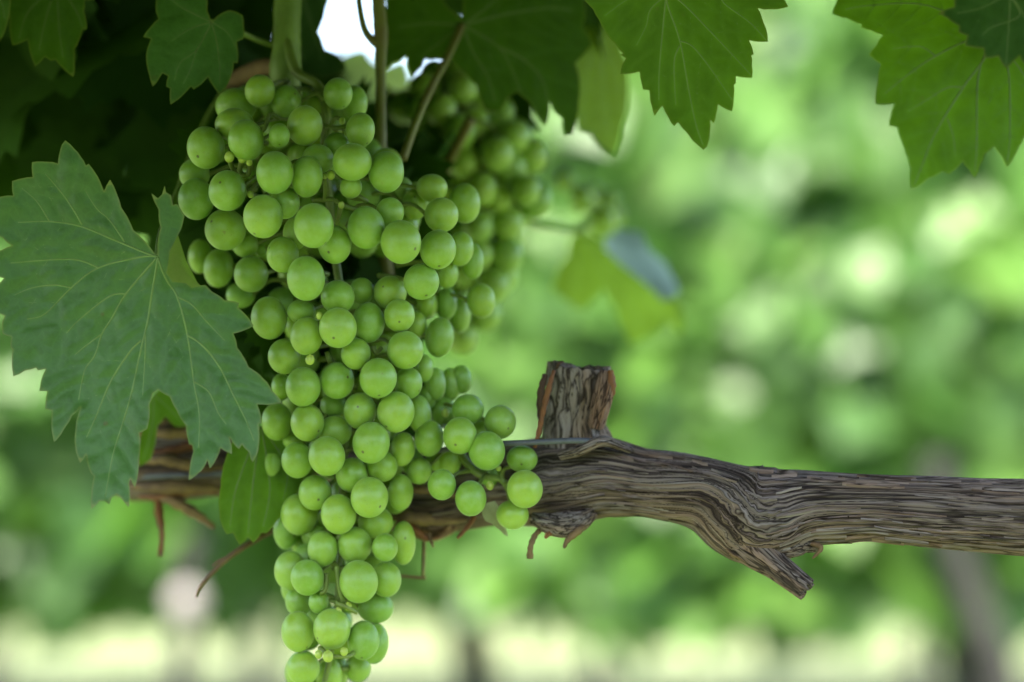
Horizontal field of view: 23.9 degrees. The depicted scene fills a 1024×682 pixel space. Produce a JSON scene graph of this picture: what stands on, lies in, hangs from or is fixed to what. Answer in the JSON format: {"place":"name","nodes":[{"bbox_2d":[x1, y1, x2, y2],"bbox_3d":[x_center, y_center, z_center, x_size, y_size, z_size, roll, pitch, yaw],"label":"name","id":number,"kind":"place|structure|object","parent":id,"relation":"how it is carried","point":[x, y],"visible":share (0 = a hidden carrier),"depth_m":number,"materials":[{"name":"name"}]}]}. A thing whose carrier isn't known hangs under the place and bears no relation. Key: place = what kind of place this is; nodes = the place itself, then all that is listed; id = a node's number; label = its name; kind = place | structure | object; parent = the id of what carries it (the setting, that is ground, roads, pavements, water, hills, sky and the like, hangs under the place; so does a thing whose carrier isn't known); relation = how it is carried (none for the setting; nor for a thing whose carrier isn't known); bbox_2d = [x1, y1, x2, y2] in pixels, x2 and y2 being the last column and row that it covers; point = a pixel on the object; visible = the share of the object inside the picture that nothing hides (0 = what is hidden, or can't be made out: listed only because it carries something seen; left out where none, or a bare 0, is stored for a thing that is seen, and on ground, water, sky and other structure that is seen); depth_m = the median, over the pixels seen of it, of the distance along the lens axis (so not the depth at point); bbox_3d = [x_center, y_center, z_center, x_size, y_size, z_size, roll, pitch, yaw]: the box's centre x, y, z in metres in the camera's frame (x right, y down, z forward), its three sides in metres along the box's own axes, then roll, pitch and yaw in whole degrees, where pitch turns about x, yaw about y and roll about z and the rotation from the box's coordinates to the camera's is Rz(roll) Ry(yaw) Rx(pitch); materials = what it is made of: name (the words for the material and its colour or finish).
{"place":"outdoors","nodes":[
{"label":"outdoors","id":0,"kind":"place"},
{"bbox_2d":[280,608,519,619],"bbox_3d":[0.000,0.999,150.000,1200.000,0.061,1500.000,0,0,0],"label":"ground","id":1,"kind":"structure","parent":0,"point":[414,616],"depth_m":8.76,"materials":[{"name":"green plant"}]},
{"bbox_2d":[0,630,9,681],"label":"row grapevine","id":2,"kind":"object","parent":1,"relation":"on","point":[4,635],"depth_m":5.97,"materials":[{"name":"green plant"}]},
{"bbox_2d":[0,236,274,653],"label":"row grapevine","id":3,"kind":"object","parent":1,"relation":"on","point":[60,579],"visible":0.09,"depth_m":3.14,"materials":[{"name":"green plant"}]},
{"bbox_2d":[168,532,202,681],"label":"row grapevine","id":4,"kind":"object","parent":1,"relation":"on","point":[185,606],"visible":0.99,"depth_m":3.09,"materials":[{"name":"grey plant"}]},
{"bbox_2d":[244,606,279,681],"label":"row grapevine","id":5,"kind":"object","parent":1,"relation":"on","point":[257,659],"depth_m":5.98,"materials":[{"name":"green plant"}]},
{"bbox_2d":[0,179,909,681],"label":"row grapevine","id":6,"kind":"object","parent":1,"relation":"on","point":[138,601],"visible":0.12,"depth_m":3.22,"materials":[{"name":"green plant"}]},
{"bbox_2d":[0,0,1023,599],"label":"grapevine","id":7,"kind":"object","parent":1,"relation":"on","point":[106,110],"visible":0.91,"depth_m":0.94,"materials":[{"name":"brown plant"}]},
{"bbox_2d":[0,0,10,39],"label":"vine leaf","id":8,"kind":"object","parent":7,"relation":"attached to","point":[4,10],"visible":1,"depth_m":0.94,"materials":[{"name":"green plant"}]},
{"bbox_2d":[9,0,86,76],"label":"vine leaf","id":9,"kind":"object","parent":7,"relation":"attached to","point":[50,30],"visible":1,"depth_m":0.94,"materials":[{"name":"green plant"}]},
{"bbox_2d":[0,88,281,508],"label":"vine leaf","id":10,"kind":"object","parent":7,"relation":"attached to","point":[112,322],"visible":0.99,"depth_m":0.89,"materials":[{"name":"green plant"}]},
{"bbox_2d":[139,391,185,465],"bbox_3d":[-0.139,0.035,0.964,0.021,0.031,0.001,0,0,0],"label":"vine leaf","id":11,"kind":"object","parent":7,"relation":"attached to","point":[161,405],"visible":0.84,"depth_m":0.96,"materials":[{"name":"green plant"}]},
{"bbox_2d":[143,0,271,103],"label":"vine leaf","id":12,"kind":"object","parent":7,"relation":"attached to","point":[192,44],"visible":1,"depth_m":0.93,"materials":[{"name":"green plant"}]},
{"bbox_2d":[195,527,272,596],"bbox_3d":[-0.105,0.086,0.956,0.041,0.029,0.008,0,0,-36],"label":"dry tendril","id":13,"kind":"object","parent":7,"relation":"hanging from","point":[221,562],"visible":0.76,"depth_m":0.95},
{"bbox_2d":[226,58,270,88],"bbox_3d":[-0.102,-0.107,0.969,0.036,0.012,0.008,0,0,44],"label":"brown cane","id":14,"kind":"object","parent":7,"relation":"attached to","point":[242,76],"visible":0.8,"depth_m":0.97,"materials":[{"name":"brown plant"}]},
{"bbox_2d":[219,426,302,544],"bbox_3d":[-0.097,0.056,0.934,0.033,0.046,0.002,0,0,0],"label":"vine leaf","id":15,"kind":"object","parent":7,"relation":"attached to","point":[253,496],"visible":0.85,"depth_m":0.93,"materials":[{"name":"green plant"}]},
{"bbox_2d":[269,0,301,155],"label":"green shoot","id":16,"kind":"object","parent":7,"relation":"attached to","point":[287,18],"visible":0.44,"depth_m":0.95,"materials":[{"name":"green plant"}]},
{"bbox_2d":[301,0,345,77],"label":"vine leaf","id":17,"kind":"object","parent":7,"relation":"attached to","point":[318,60],"visible":0.65,"depth_m":1.01,"materials":[{"name":"green plant"}]},
{"bbox_2d":[178,38,495,681],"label":"grape bunch","id":18,"kind":"object","parent":7,"relation":"hanging from","point":[324,198],"visible":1,"depth_m":0.91,"materials":[{"name":"green food"}]},
{"bbox_2d":[340,48,411,102],"bbox_3d":[-0.067,-0.123,1.222,0.048,0.049,0.007,0,0,-10],"label":"vine leaf","id":19,"kind":"object","parent":7,"relation":"attached to","point":[359,63],"visible":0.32,"depth_m":1.22,"materials":[{"name":"green plant"}]},
{"bbox_2d":[142,438,610,478],"bbox_3d":[-0.047,0.049,0.962,0.263,0.024,0.069,0,0,15],"label":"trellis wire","id":20,"kind":"object","parent":7,"relation":"attached to","point":[446,449],"visible":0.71,"depth_m":0.91,"materials":[{"name":"grey metal"}]},
{"bbox_2d":[355,0,414,441],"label":"green shoot","id":21,"kind":"object","parent":7,"relation":"attached to","point":[378,40],"visible":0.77,"depth_m":0.96,"materials":[{"name":"green plant"}]},
{"bbox_2d":[401,533,425,578],"bbox_3d":[-0.039,0.085,0.955,0.011,0.018,0.001,0,0,0],"label":"dry twig","id":22,"kind":"object","parent":7,"relation":"hanging from","point":[423,576],"visible":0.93,"depth_m":0.95,"materials":[{"name":"plant"}]},
{"bbox_2d":[443,116,475,173],"bbox_3d":[-0.023,-0.080,1.011,0.008,0.026,0.028,0,0,-34],"label":"green stalk","id":23,"kind":"object","parent":7,"relation":"attached to","point":[460,139],"visible":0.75,"depth_m":1.01,"materials":[{"name":"green plant"}]},
{"bbox_2d":[389,58,551,353],"bbox_3d":[-0.018,-0.060,1.058,0.066,0.131,0.062,0,0,-25],"label":"grape bunch","id":24,"kind":"object","parent":7,"relation":"hanging from","point":[502,164],"visible":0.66,"depth_m":1.04,"materials":[{"name":"green food"}]},
{"bbox_2d":[400,365,542,529],"bbox_3d":[-0.016,0.040,0.925,0.056,0.062,0.044,0,0,0],"label":"grape bunch","id":25,"kind":"object","parent":7,"relation":"hanging from","point":[464,423],"visible":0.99,"depth_m":0.92,"materials":[{"name":"green food"}]},
{"bbox_2d":[385,0,591,160],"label":"vine leaf","id":26,"kind":"object","parent":7,"relation":"attached to","point":[498,53],"visible":0.99,"depth_m":0.98,"materials":[{"name":"green plant"}]},
{"bbox_2d":[482,501,507,536],"bbox_3d":[-0.007,0.068,0.926,0.010,0.014,0.004,0,0,0],"label":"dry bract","id":27,"kind":"object","parent":7,"relation":"attached to","point":[489,510],"visible":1,"depth_m":0.93,"materials":[{"name":"green plant"}]},
{"bbox_2d":[527,170,623,237],"bbox_3d":[0.029,-0.067,1.149,0.032,0.034,0.110,0,0,16],"label":"grape bunch","id":28,"kind":"object","parent":7,"relation":"hanging from","point":[605,219],"visible":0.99,"depth_m":1.17,"materials":[{"name":"green food"}]},
{"bbox_2d":[575,26,627,153],"bbox_3d":[0.039,-0.112,1.064,0.006,0.058,0.037,0,0,42],"label":"vine leaf","id":29,"kind":"object","parent":7,"relation":"attached to","point":[603,97],"visible":0.83,"depth_m":1.07,"materials":[{"name":"green plant"}]},
{"bbox_2d":[552,226,681,342],"bbox_3d":[0.051,-0.028,1.178,0.064,0.057,0.022,0,0,0],"label":"vine leaf","id":30,"kind":"object","parent":7,"relation":"attached to","point":[628,271],"visible":1,"depth_m":1.18,"materials":[{"name":"green plant"}]},
{"bbox_2d":[585,0,787,149],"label":"vine leaf","id":31,"kind":"object","parent":7,"relation":"attached to","point":[689,60],"visible":1,"depth_m":0.91,"materials":[{"name":"green plant"}]},
{"bbox_2d":[833,0,1023,188],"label":"vine leaf","id":32,"kind":"object","parent":7,"relation":"attached to","point":[948,93],"visible":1,"depth_m":0.86,"materials":[{"name":"green plant"}]},
{"bbox_2d":[939,0,1023,67],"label":"vine leaf","id":33,"kind":"object","parent":7,"relation":"attached to","point":[993,28],"visible":1,"depth_m":0.86,"materials":[{"name":"green plant"}]},
{"bbox_2d":[4,576,1023,681],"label":"grass","id":34,"kind":"structure","parent":1,"relation":"on","point":[399,614],"depth_m":6.91,"materials":[{"name":"plant"}]},
{"bbox_2d":[587,641,613,681],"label":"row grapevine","id":35,"kind":"object","parent":1,"relation":"on","point":[599,664],"depth_m":5.95,"materials":[{"name":"green plant"}]},
{"bbox_2d":[462,0,1023,681],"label":"row grapevine","id":36,"kind":"object","parent":1,"relation":"on","point":[918,292],"visible":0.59,"depth_m":3.17,"materials":[{"name":"green plant"}]},
{"bbox_2d":[903,623,932,681],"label":"row grapevine","id":37,"kind":"object","parent":1,"relation":"on","point":[918,660],"depth_m":6.00,"materials":[{"name":"green plant"}]},
{"bbox_2d":[918,456,1019,681],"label":"row grapevine","id":38,"kind":"object","parent":1,"relation":"on","point":[993,651],"visible":0.65,"depth_m":3.10,"materials":[{"name":"grey plant"}]},
{"bbox_2d":[2,577,1023,681],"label":"path","id":39,"kind":"structure","parent":0,"point":[892,638],"depth_m":7.05,"materials":[{"name":"soil"}]},
{"bbox_2d":[319,0,806,76],"label":"sky","id":40,"kind":"structure","parent":0,"point":[340,27],"materials":[{"name":"white"}]}
]}

